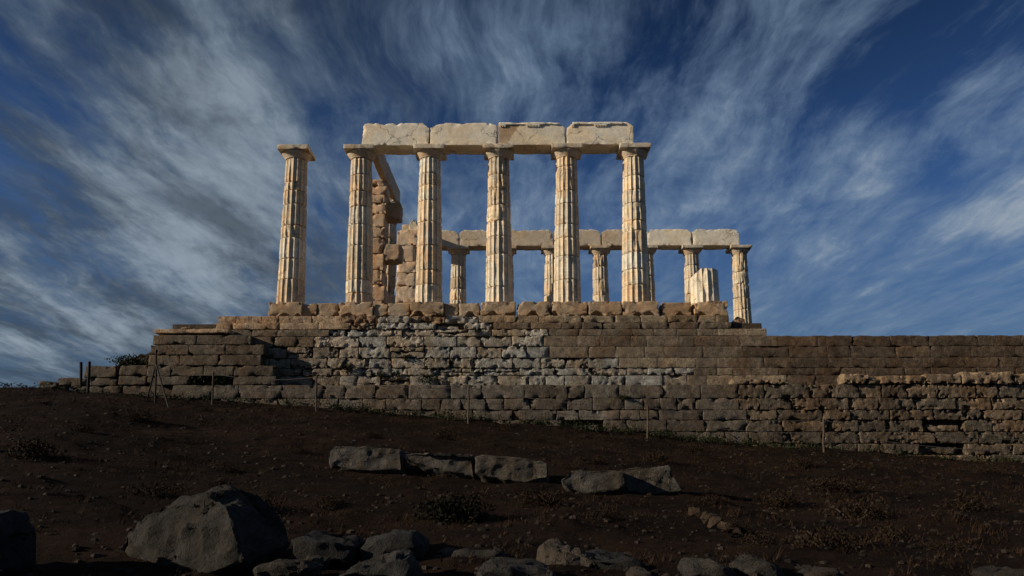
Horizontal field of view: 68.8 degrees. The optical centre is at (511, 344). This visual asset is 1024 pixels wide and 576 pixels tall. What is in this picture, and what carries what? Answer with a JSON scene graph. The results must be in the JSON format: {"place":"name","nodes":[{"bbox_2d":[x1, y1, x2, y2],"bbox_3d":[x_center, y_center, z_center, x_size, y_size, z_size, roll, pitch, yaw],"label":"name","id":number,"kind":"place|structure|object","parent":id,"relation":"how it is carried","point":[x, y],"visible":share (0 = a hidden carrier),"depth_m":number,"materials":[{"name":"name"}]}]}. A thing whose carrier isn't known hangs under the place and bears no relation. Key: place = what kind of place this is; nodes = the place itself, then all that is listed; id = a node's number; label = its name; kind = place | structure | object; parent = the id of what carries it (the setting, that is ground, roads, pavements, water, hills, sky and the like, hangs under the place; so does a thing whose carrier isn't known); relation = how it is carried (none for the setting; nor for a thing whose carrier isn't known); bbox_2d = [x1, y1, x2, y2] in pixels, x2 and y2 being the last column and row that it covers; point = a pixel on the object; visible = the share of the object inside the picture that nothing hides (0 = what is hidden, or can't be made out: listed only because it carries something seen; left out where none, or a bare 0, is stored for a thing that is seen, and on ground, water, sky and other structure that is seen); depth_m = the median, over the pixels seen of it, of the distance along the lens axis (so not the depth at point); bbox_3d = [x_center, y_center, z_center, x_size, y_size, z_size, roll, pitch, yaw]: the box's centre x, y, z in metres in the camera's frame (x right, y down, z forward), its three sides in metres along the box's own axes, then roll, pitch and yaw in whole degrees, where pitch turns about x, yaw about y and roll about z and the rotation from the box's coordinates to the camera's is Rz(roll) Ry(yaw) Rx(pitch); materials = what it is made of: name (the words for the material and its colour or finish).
{"place":"outdoors","nodes":[
{"label":"outdoors","id":0,"kind":"place"},
{"bbox_2d":[396,229,416,304],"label":"cella pier","id":1,"kind":"structure","parent":0,"point":[406,273],"depth_m":37.09,"materials":[{"name":"stone"}]},
{"bbox_2d":[409,220,417,229],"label":"loose rock","id":2,"kind":"object","parent":1,"relation":"on","point":[413,224],"visible":0.6,"depth_m":37.78,"materials":[{"name":"stone"}]},
{"bbox_2d":[0,385,1023,575],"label":"ground","id":3,"kind":"structure","parent":0,"point":[109,489],"depth_m":11.70,"materials":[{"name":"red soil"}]},
{"bbox_2d":[0,510,35,575],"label":"boulder","id":4,"kind":"object","parent":3,"relation":"on","point":[17,541],"visible":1,"depth_m":6.48,"materials":[{"name":"stone"}]},
{"bbox_2d":[2,436,63,460],"bbox_3d":[-7.409,1.663,11.574,0.729,0.487,1.064,2,-10,-12],"label":"dry scrub","id":5,"kind":"object","parent":3,"relation":"on","point":[29,452],"visible":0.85,"depth_m":11.44,"materials":[{"name":"plant"}]},
{"bbox_2d":[79,362,82,386],"bbox_3d":[-13.679,0.947,23.730,0.168,0.794,0.093,0,-10,1],"label":"fence post","id":6,"kind":"object","parent":3,"relation":"on","point":[80,374],"visible":1,"depth_m":23.71,"materials":[{"name":"metal"}]},
{"bbox_2d":[86,361,90,392],"bbox_3d":[-13.423,1.030,23.711,0.138,0.993,0.093,0,-10,1],"label":"fence post","id":7,"kind":"object","parent":3,"relation":"on","point":[88,377],"visible":1,"depth_m":23.68,"materials":[{"name":"metal"}]},
{"bbox_2d":[39,365,158,396],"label":"stepped end wall","id":8,"kind":"structure","parent":3,"relation":"on","point":[132,379],"depth_m":25.76,"materials":[{"name":"stone"}]},
{"bbox_2d":[119,352,152,366],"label":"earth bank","id":9,"kind":"structure","parent":3,"relation":"on","point":[148,354],"depth_m":27.70,"materials":[{"name":"plant"}]},
{"bbox_2d":[104,353,150,366],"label":"bush","id":10,"kind":"object","parent":9,"relation":"on","point":[131,360],"visible":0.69,"depth_m":26.52,"materials":[{"name":"green plant"}]},
{"bbox_2d":[113,406,159,422],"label":"dry scrub","id":11,"kind":"object","parent":3,"relation":"on","point":[138,417],"visible":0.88,"depth_m":17.07,"materials":[{"name":"plant"}]},
{"bbox_2d":[123,480,189,496],"bbox_3d":[-4.715,1.935,9.961,0.867,0.258,0.615,3,-10,-17],"label":"dry scrub","id":12,"kind":"object","parent":3,"relation":"on","point":[148,488],"visible":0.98,"depth_m":9.90,"materials":[{"name":"plant"}]},
{"bbox_2d":[146,349,168,406],"bbox_3d":[-10.380,1.043,22.066,1.593,1.883,0.140,-8,-13,38],"label":"braced post","id":13,"kind":"object","parent":3,"relation":"on","point":[156,370],"visible":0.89,"depth_m":22.24,"materials":[{"name":"metal"}]},
{"bbox_2d":[119,485,289,573],"bbox_3d":[-3.052,1.825,7.291,1.549,0.896,1.182,0,-10,1],"label":"boulder","id":14,"kind":"object","parent":3,"relation":"on","point":[227,529],"visible":0.91,"depth_m":7.06,"materials":[{"name":"stone"}]},
{"bbox_2d":[198,406,215,411],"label":"dry scrub","id":15,"kind":"object","parent":3,"relation":"on","point":[206,409],"visible":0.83,"depth_m":20.61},
{"bbox_2d":[147,327,280,397],"bbox_3d":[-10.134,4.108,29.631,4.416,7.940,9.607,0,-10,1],"label":"corner bastion","id":16,"kind":"object","parent":3,"relation":"on","point":[184,354],"visible":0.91,"depth_m":25.45,"materials":[{"name":"stone"}]},
{"bbox_2d":[251,492,284,507],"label":"dry scrub","id":17,"kind":"object","parent":3,"relation":"on","point":[269,501],"visible":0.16,"depth_m":9.71,"materials":[{"name":"plant"}]},
{"bbox_2d":[253,555,329,575],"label":"boulder","id":18,"kind":"object","parent":3,"relation":"on","point":[314,565],"visible":1,"depth_m":6.08,"materials":[{"name":"stone"}]},
{"bbox_2d":[290,530,365,563],"bbox_3d":[-1.740,1.946,7.245,0.607,0.290,0.904,0,-10,1],"label":"boulder","id":19,"kind":"object","parent":3,"relation":"on","point":[344,549],"visible":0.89,"depth_m":6.86,"materials":[{"name":"stone"}]},
{"bbox_2d":[312,494,346,508],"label":"dry scrub","id":20,"kind":"object","parent":3,"relation":"on","point":[329,502],"visible":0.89,"depth_m":9.93,"materials":[{"name":"plant"}]},
{"bbox_2d":[329,446,408,473],"bbox_3d":[-2.562,2.140,13.531,1.335,0.582,0.788,0,-10,1],"label":"fallen block","id":21,"kind":"object","parent":3,"relation":"on","point":[364,459],"depth_m":13.19,"materials":[{"name":"stone"}]},
{"bbox_2d":[363,430,384,437],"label":"dry scrub","id":22,"kind":"object","parent":3,"relation":"on","point":[375,433],"visible":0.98,"depth_m":17.46,"materials":[{"name":"plant"}]},
{"bbox_2d":[339,549,423,575],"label":"boulder","id":23,"kind":"object","parent":3,"relation":"on","point":[400,562],"visible":1,"depth_m":5.79,"materials":[{"name":"stone"}]},
{"bbox_2d":[359,529,428,560],"bbox_3d":[-1.117,1.969,7.331,0.614,0.305,0.894,0,-10,1],"label":"boulder","id":24,"kind":"object","parent":3,"relation":"on","point":[416,542],"visible":0.84,"depth_m":6.93,"materials":[{"name":"stone"}]},
{"bbox_2d":[405,453,477,478],"bbox_3d":[-1.250,2.214,13.352,1.260,0.551,0.775,0,-10,1],"label":"fallen block","id":25,"kind":"object","parent":3,"relation":"on","point":[452,465],"depth_m":13.10,"materials":[{"name":"stone"}]},
{"bbox_2d":[427,429,459,439],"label":"dry scrub","id":26,"kind":"object","parent":3,"relation":"on","point":[443,436],"visible":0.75,"depth_m":18.45,"materials":[{"name":"plant"}]},
{"bbox_2d":[412,491,497,524],"bbox_3d":[-0.746,2.122,9.471,1.123,0.553,0.944,0,-10,1],"label":"bush","id":27,"kind":"object","parent":3,"relation":"on","point":[449,509],"visible":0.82,"depth_m":9.36,"materials":[{"name":"plant"}]},
{"bbox_2d":[172,301,766,386],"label":"temple platform","id":28,"kind":"structure","parent":3,"relation":"on","point":[569,343],"depth_m":25.88,"materials":[{"name":"stone"}]},
{"bbox_2d":[276,144,315,303],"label":"doric column","id":29,"kind":"structure","parent":28,"relation":"on","point":[292,262],"depth_m":27.56,"materials":[{"name":"stone"}]},
{"bbox_2d":[341,362,354,373],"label":"shrub","id":30,"kind":"object","parent":28,"relation":"on","point":[345,366],"visible":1,"depth_m":25.70,"materials":[{"name":"green plant"}]},
{"bbox_2d":[343,144,379,303],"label":"doric column","id":31,"kind":"structure","parent":28,"relation":"on","point":[359,269],"depth_m":27.52,"materials":[{"name":"stone"}]},
{"bbox_2d":[373,155,387,180],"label":"cross beam","id":32,"kind":"structure","parent":31,"relation":"on","point":[381,166],"depth_m":30.43,"materials":[{"name":"stone"}]},
{"bbox_2d":[372,179,403,305],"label":"cella pier","id":33,"kind":"structure","parent":28,"relation":"on","point":[385,213],"depth_m":30.74,"materials":[{"name":"stone"}]},
{"bbox_2d":[385,199,399,303],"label":"doric column","id":34,"kind":"structure","parent":28,"relation":"on","point":[390,280],"depth_m":33.03,"materials":[{"name":"stone"}]},
{"bbox_2d":[384,162,399,200],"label":"cross beam","id":35,"kind":"structure","parent":34,"relation":"on","point":[393,188],"depth_m":32.58,"materials":[{"name":"stone"}]},
{"bbox_2d":[413,144,446,302],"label":"doric column","id":36,"kind":"structure","parent":28,"relation":"on","point":[430,158],"depth_m":27.49,"materials":[{"name":"stone"}]},
{"bbox_2d":[362,123,429,154],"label":"architrave block","id":37,"kind":"structure","parent":36,"relation":"on","point":[395,139],"depth_m":28.02,"materials":[{"name":"stone"}]},
{"bbox_2d":[430,123,497,154],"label":"architrave block","id":38,"kind":"structure","parent":36,"relation":"on","point":[466,138],"depth_m":27.99,"materials":[{"name":"stone"}]},
{"bbox_2d":[447,245,469,304],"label":"doric column","id":39,"kind":"structure","parent":28,"relation":"on","point":[458,254],"depth_m":39.97,"materials":[{"name":"stone"}]},
{"bbox_2d":[442,230,459,250],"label":"architrave block","id":40,"kind":"structure","parent":39,"relation":"on","point":[451,238],"depth_m":40.21,"materials":[{"name":"stone"}]},
{"bbox_2d":[460,230,486,250],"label":"architrave block","id":41,"kind":"structure","parent":39,"relation":"on","point":[475,240],"depth_m":40.20,"materials":[{"name":"stone"}]},
{"bbox_2d":[483,143,513,301],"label":"doric column","id":42,"kind":"structure","parent":28,"relation":"on","point":[498,157],"depth_m":27.46,"materials":[{"name":"stone"}]},
{"bbox_2d":[498,122,564,154],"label":"architrave block","id":43,"kind":"structure","parent":42,"relation":"on","point":[531,138],"depth_m":27.96,"materials":[{"name":"stone"}]},
{"bbox_2d":[511,245,516,300],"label":"doric column","id":44,"kind":"structure","parent":28,"relation":"on","point":[514,248],"depth_m":40.13,"materials":[{"name":"stone"}]},
{"bbox_2d":[541,245,554,314],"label":"doric column","id":45,"kind":"structure","parent":28,"relation":"on","point":[547,251],"depth_m":39.92,"materials":[{"name":"stone"}]},
{"bbox_2d":[511,229,552,250],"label":"architrave block","id":46,"kind":"structure","parent":45,"relation":"on","point":[531,240],"depth_m":40.17,"materials":[{"name":"stone"}]},
{"bbox_2d":[550,143,582,302],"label":"doric column","id":47,"kind":"structure","parent":28,"relation":"on","point":[567,270],"depth_m":27.43,"materials":[{"name":"stone"}]},
{"bbox_2d":[565,122,633,153],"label":"architrave block","id":48,"kind":"structure","parent":47,"relation":"on","point":[601,137],"depth_m":27.93,"materials":[{"name":"stone"}]},
{"bbox_2d":[588,245,610,301],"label":"doric column","id":49,"kind":"structure","parent":28,"relation":"on","point":[599,253],"depth_m":39.90,"materials":[{"name":"stone"}]},
{"bbox_2d":[553,229,600,249],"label":"architrave block","id":50,"kind":"structure","parent":49,"relation":"on","point":[588,238],"depth_m":40.13,"materials":[{"name":"stone"}]},
{"bbox_2d":[616,143,650,303],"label":"doric column","id":51,"kind":"structure","parent":28,"relation":"on","point":[635,274],"depth_m":27.41,"materials":[{"name":"stone"}]},
{"bbox_2d":[647,245,657,300],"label":"doric column","id":52,"kind":"structure","parent":28,"relation":"on","point":[652,250],"depth_m":39.86,"materials":[{"name":"stone"}]},
{"bbox_2d":[601,229,622,249],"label":"architrave block","id":53,"kind":"structure","parent":52,"relation":"on","point":[613,238],"depth_m":40.12,"materials":[{"name":"stone"}]},
{"bbox_2d":[647,229,691,249],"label":"architrave block","id":54,"kind":"structure","parent":52,"relation":"on","point":[669,239],"depth_m":40.09,"materials":[{"name":"stone"}]},
{"bbox_2d":[678,245,703,301],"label":"doric column","id":55,"kind":"structure","parent":28,"relation":"on","point":[690,253],"depth_m":39.92,"materials":[{"name":"stone"}]},
{"bbox_2d":[690,268,719,303],"bbox_3d":[7.024,-2.064,27.293,1.046,1.284,1.043,0,-10,1],"label":"column stump","id":56,"kind":"object","parent":28,"relation":"on","point":[704,284],"visible":0.87,"depth_m":26.91,"materials":[{"name":"stone"}]},
{"bbox_2d":[731,317,744,322],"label":"broken stone","id":57,"kind":"object","parent":28,"relation":"on","point":[738,320],"visible":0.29,"depth_m":26.51,"materials":[{"name":"stone"}]},
{"bbox_2d":[725,244,751,322],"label":"doric column","id":58,"kind":"structure","parent":28,"relation":"on","point":[741,299],"depth_m":39.76,"materials":[{"name":"stone"}]},
{"bbox_2d":[691,229,738,249],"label":"architrave block","id":59,"kind":"structure","parent":58,"relation":"on","point":[717,239],"depth_m":40.06,"materials":[{"name":"stone"}]},
{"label":"doric column","id":60,"kind":"object","parent":28,"relation":"on","visible":0},
{"bbox_2d":[402,224,408,229],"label":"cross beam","id":61,"kind":"structure","parent":60,"relation":"on","point":[405,227],"depth_m":39.21,"materials":[{"name":"stone"}]},
{"bbox_2d":[429,547,509,557],"bbox_3d":[-0.398,2.105,7.410,0.783,0.236,0.941,0,-10,1],"label":"boulder","id":62,"kind":"object","parent":3,"relation":"on","point":[453,552],"visible":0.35,"depth_m":7.04,"materials":[{"name":"stone"}]},
{"bbox_2d":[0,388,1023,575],"bbox_3d":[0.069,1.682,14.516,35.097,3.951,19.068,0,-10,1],"label":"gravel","id":63,"kind":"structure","parent":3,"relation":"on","point":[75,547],"depth_m":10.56,"materials":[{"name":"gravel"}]},
{"bbox_2d":[0,382,1023,461],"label":"green weeds","id":64,"kind":"object","parent":3,"relation":"on","point":[349,408],"visible":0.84,"depth_m":24.13,"materials":[{"name":"green plant"}]},
{"bbox_2d":[475,455,548,483],"bbox_3d":[0.012,2.255,13.172,1.302,0.620,0.776,0,-10,1],"label":"fallen block","id":65,"kind":"object","parent":3,"relation":"on","point":[499,469],"depth_m":12.85,"materials":[{"name":"stone"}]},
{"bbox_2d":[477,557,555,575],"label":"boulder","id":66,"kind":"object","parent":3,"relation":"on","point":[501,566],"visible":1,"depth_m":5.69,"materials":[{"name":"stone"}]},
{"bbox_2d":[508,486,568,506],"bbox_3d":[0.382,2.207,10.762,0.805,0.340,1.090,6,-12,-31],"label":"dry scrub","id":67,"kind":"object","parent":3,"relation":"on","point":[544,498],"visible":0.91,"depth_m":10.67,"materials":[{"name":"plant"}]},
{"bbox_2d":[536,538,592,566],"bbox_3d":[0.514,2.002,7.016,0.588,0.340,0.702,0,-10,1],"label":"boulder","id":68,"kind":"object","parent":3,"relation":"on","point":[554,551],"visible":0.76,"depth_m":6.82,"materials":[{"name":"stone"}]},
{"bbox_2d":[574,455,607,464],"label":"dry scrub","id":69,"kind":"object","parent":3,"relation":"on","point":[588,460],"visible":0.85,"depth_m":15.84,"materials":[{"name":"plant"}]},
{"bbox_2d":[561,469,624,494],"bbox_3d":[1.340,2.323,12.285,1.077,0.530,0.582,0,-10,1],"label":"fallen block","id":70,"kind":"object","parent":3,"relation":"on","point":[611,482],"depth_m":12.05,"materials":[{"name":"stone"}]},
{"bbox_2d":[172,371,1023,462],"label":"wall","id":71,"kind":"structure","parent":3,"relation":"on","point":[974,406],"depth_m":24.92,"materials":[{"name":"stone"}]},
{"bbox_2d":[188,374,238,385],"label":"bush","id":72,"kind":"object","parent":71,"relation":"on","point":[219,380],"visible":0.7,"depth_m":25.42,"materials":[{"name":"green plant"}]},
{"bbox_2d":[376,371,384,377],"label":"shrub","id":73,"kind":"object","parent":71,"relation":"attached to","point":[380,375],"visible":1,"depth_m":25.67,"materials":[{"name":"green plant"}]},
{"bbox_2d":[415,372,437,384],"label":"shrub","id":74,"kind":"object","parent":71,"relation":"on","point":[426,377],"visible":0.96,"depth_m":25.56,"materials":[{"name":"green plant"}]},
{"bbox_2d":[617,393,630,399],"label":"shrub","id":75,"kind":"object","parent":71,"relation":"attached to","point":[624,396],"visible":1,"depth_m":24.94,"materials":[{"name":"green plant"}]},
{"bbox_2d":[584,506,623,521],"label":"dry scrub","id":76,"kind":"object","parent":3,"relation":"on","point":[604,513],"visible":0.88,"depth_m":9.32,"materials":[{"name":"plant"}]},
{"bbox_2d":[211,372,1018,451],"bbox_3d":[3.435,2.112,23.035,25.614,2.612,0.084,0,-10,1],"label":"wire fence","id":77,"kind":"object","parent":3,"relation":"on","point":[468,410],"visible":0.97,"depth_m":23.05,"materials":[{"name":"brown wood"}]},
{"bbox_2d":[585,549,649,570],"bbox_3d":[0.973,2.024,6.960,0.587,0.208,0.800,0,-10,1],"label":"boulder","id":78,"kind":"object","parent":3,"relation":"on","point":[599,559],"visible":0.65,"depth_m":6.65,"materials":[{"name":"stone"}]},
{"bbox_2d":[626,566,653,575],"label":"boulder","id":79,"kind":"object","parent":3,"relation":"on","point":[636,571],"visible":1,"depth_m":6.06,"materials":[{"name":"stone"}]},
{"bbox_2d":[620,465,681,494],"bbox_3d":[2.328,2.376,12.750,1.084,0.618,0.634,0,-10,1],"label":"fallen block","id":80,"kind":"object","parent":3,"relation":"on","point":[659,479],"depth_m":12.48,"materials":[{"name":"stone"}]},
{"bbox_2d":[639,449,674,461],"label":"dry scrub","id":81,"kind":"object","parent":3,"relation":"on","point":[660,457],"visible":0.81,"depth_m":16.82,"materials":[{"name":"plant"}]},
{"bbox_2d":[677,442,710,452],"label":"dry scrub","id":82,"kind":"object","parent":3,"relation":"on","point":[694,446],"visible":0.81,"depth_m":20.24,"materials":[{"name":"plant"}]},
{"bbox_2d":[688,507,700,515],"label":"rubble stone","id":83,"kind":"object","parent":3,"relation":"on","point":[692,511],"visible":0.96,"depth_m":9.04,"materials":[{"name":"stone"}]},
{"bbox_2d":[694,512,702,518],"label":"rubble stone","id":84,"kind":"object","parent":3,"relation":"on","point":[698,515],"visible":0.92,"depth_m":8.97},
{"bbox_2d":[700,511,707,519],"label":"rubble stone","id":85,"kind":"object","parent":3,"relation":"on","point":[703,514],"visible":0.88,"depth_m":8.93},
{"bbox_2d":[677,557,736,575],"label":"boulder","id":86,"kind":"object","parent":3,"relation":"on","point":[701,566],"visible":0.97,"depth_m":5.97,"materials":[{"name":"stone"}]},
{"bbox_2d":[690,494,730,504],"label":"dry scrub","id":87,"kind":"object","parent":3,"relation":"on","point":[704,498],"visible":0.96,"depth_m":11.76,"materials":[{"name":"plant"}]},
{"bbox_2d":[702,513,718,524],"bbox_3d":[2.366,2.079,8.919,0.177,0.137,0.147,4,-11,-24],"label":"rubble stone","id":88,"kind":"object","parent":3,"relation":"on","point":[705,520],"visible":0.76,"depth_m":8.88,"materials":[{"name":"stone"}]},
{"bbox_2d":[707,516,723,528],"bbox_3d":[2.405,2.102,8.833,0.194,0.143,0.151,0,-10,1],"label":"rubble stone","id":89,"kind":"object","parent":3,"relation":"on","point":[714,521],"visible":0.98,"depth_m":8.79,"materials":[{"name":"stone"}]},
{"bbox_2d":[717,521,730,529],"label":"rubble stone","id":90,"kind":"object","parent":3,"relation":"on","point":[723,525],"visible":1,"depth_m":8.71,"materials":[{"name":"stone"}]},
{"bbox_2d":[727,527,736,533],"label":"rubble stone","id":91,"kind":"object","parent":3,"relation":"on","point":[729,529],"visible":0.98,"depth_m":8.65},
{"bbox_2d":[718,518,753,531],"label":"dry scrub","id":92,"kind":"object","parent":3,"relation":"on","point":[736,524],"visible":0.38,"depth_m":9.25,"materials":[{"name":"plant"}]},
{"bbox_2d":[732,527,742,534],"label":"rubble stone","id":93,"kind":"object","parent":3,"relation":"on","point":[737,531],"visible":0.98,"depth_m":8.60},
{"bbox_2d":[729,553,782,575],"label":"boulder","id":94,"kind":"object","parent":3,"relation":"on","point":[744,564],"visible":0.89,"depth_m":6.15,"materials":[{"name":"stone"}]},
{"bbox_2d":[734,530,788,547],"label":"dry scrub","id":95,"kind":"object","parent":3,"relation":"on","point":[769,540],"visible":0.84,"depth_m":7.91,"materials":[{"name":"plant"}]},
{"bbox_2d":[754,488,802,508],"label":"dry scrub","id":96,"kind":"object","parent":3,"relation":"on","point":[780,499],"visible":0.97,"depth_m":12.15,"materials":[{"name":"plant"}]},
{"bbox_2d":[780,455,819,469],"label":"dry scrub","id":97,"kind":"object","parent":3,"relation":"on","point":[806,461],"visible":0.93,"depth_m":17.24,"materials":[{"name":"plant"}]},
{"bbox_2d":[793,563,841,575],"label":"boulder","id":98,"kind":"object","parent":3,"relation":"on","point":[805,570],"visible":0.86,"depth_m":6.14,"materials":[{"name":"stone"}]},
{"bbox_2d":[784,522,868,550],"bbox_3d":[3.179,1.981,7.534,0.910,0.379,0.646,3,-10,-18],"label":"dry scrub","id":99,"kind":"object","parent":3,"relation":"on","point":[819,540],"visible":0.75,"depth_m":7.48,"materials":[{"name":"plant"}]},
{"bbox_2d":[803,474,865,492],"bbox_3d":[6.001,2.643,13.984,1.118,0.478,0.767,-1,-10,6],"label":"dry scrub","id":100,"kind":"object","parent":3,"relation":"on","point":[844,485],"visible":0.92,"depth_m":13.92,"materials":[{"name":"plant"}]},
{"bbox_2d":[694,335,1023,385],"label":"terrace wall","id":101,"kind":"structure","parent":3,"relation":"on","point":[810,360],"depth_m":25.64,"materials":[{"name":"stone"}]},
{"bbox_2d":[817,494,901,520],"bbox_3d":[4.986,2.398,10.793,1.160,0.570,0.856,-8,-13,37],"label":"dry scrub","id":102,"kind":"object","parent":3,"relation":"on","point":[857,506],"visible":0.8,"depth_m":10.70,"materials":[{"name":"plant"}]},
{"bbox_2d":[866,523,916,540],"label":"dry scrub","id":103,"kind":"object","parent":3,"relation":"on","point":[890,532],"visible":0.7,"depth_m":8.61,"materials":[{"name":"plant"}]},
{"bbox_2d":[917,539,969,550],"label":"dry scrub","id":104,"kind":"object","parent":3,"relation":"on","point":[943,546],"visible":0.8,"depth_m":7.77,"materials":[{"name":"plant"}]},
{"bbox_2d":[940,492,989,512],"bbox_3d":[7.404,2.614,12.229,0.722,0.411,1.053,-5,-11,26],"label":"dry scrub","id":105,"kind":"object","parent":3,"relation":"on","point":[965,504],"visible":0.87,"depth_m":12.13,"materials":[{"name":"plant"}]},
{"bbox_2d":[971,565,1023,575],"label":"boulder","id":106,"kind":"object","parent":3,"relation":"on","point":[989,570],"visible":0.99,"depth_m":6.33,"materials":[{"name":"stone"}]},
{"bbox_2d":[0,0,1023,389],"label":"sky","id":107,"kind":"structure","parent":0,"point":[868,155],"materials":[{"name":"blue"}]}
]}

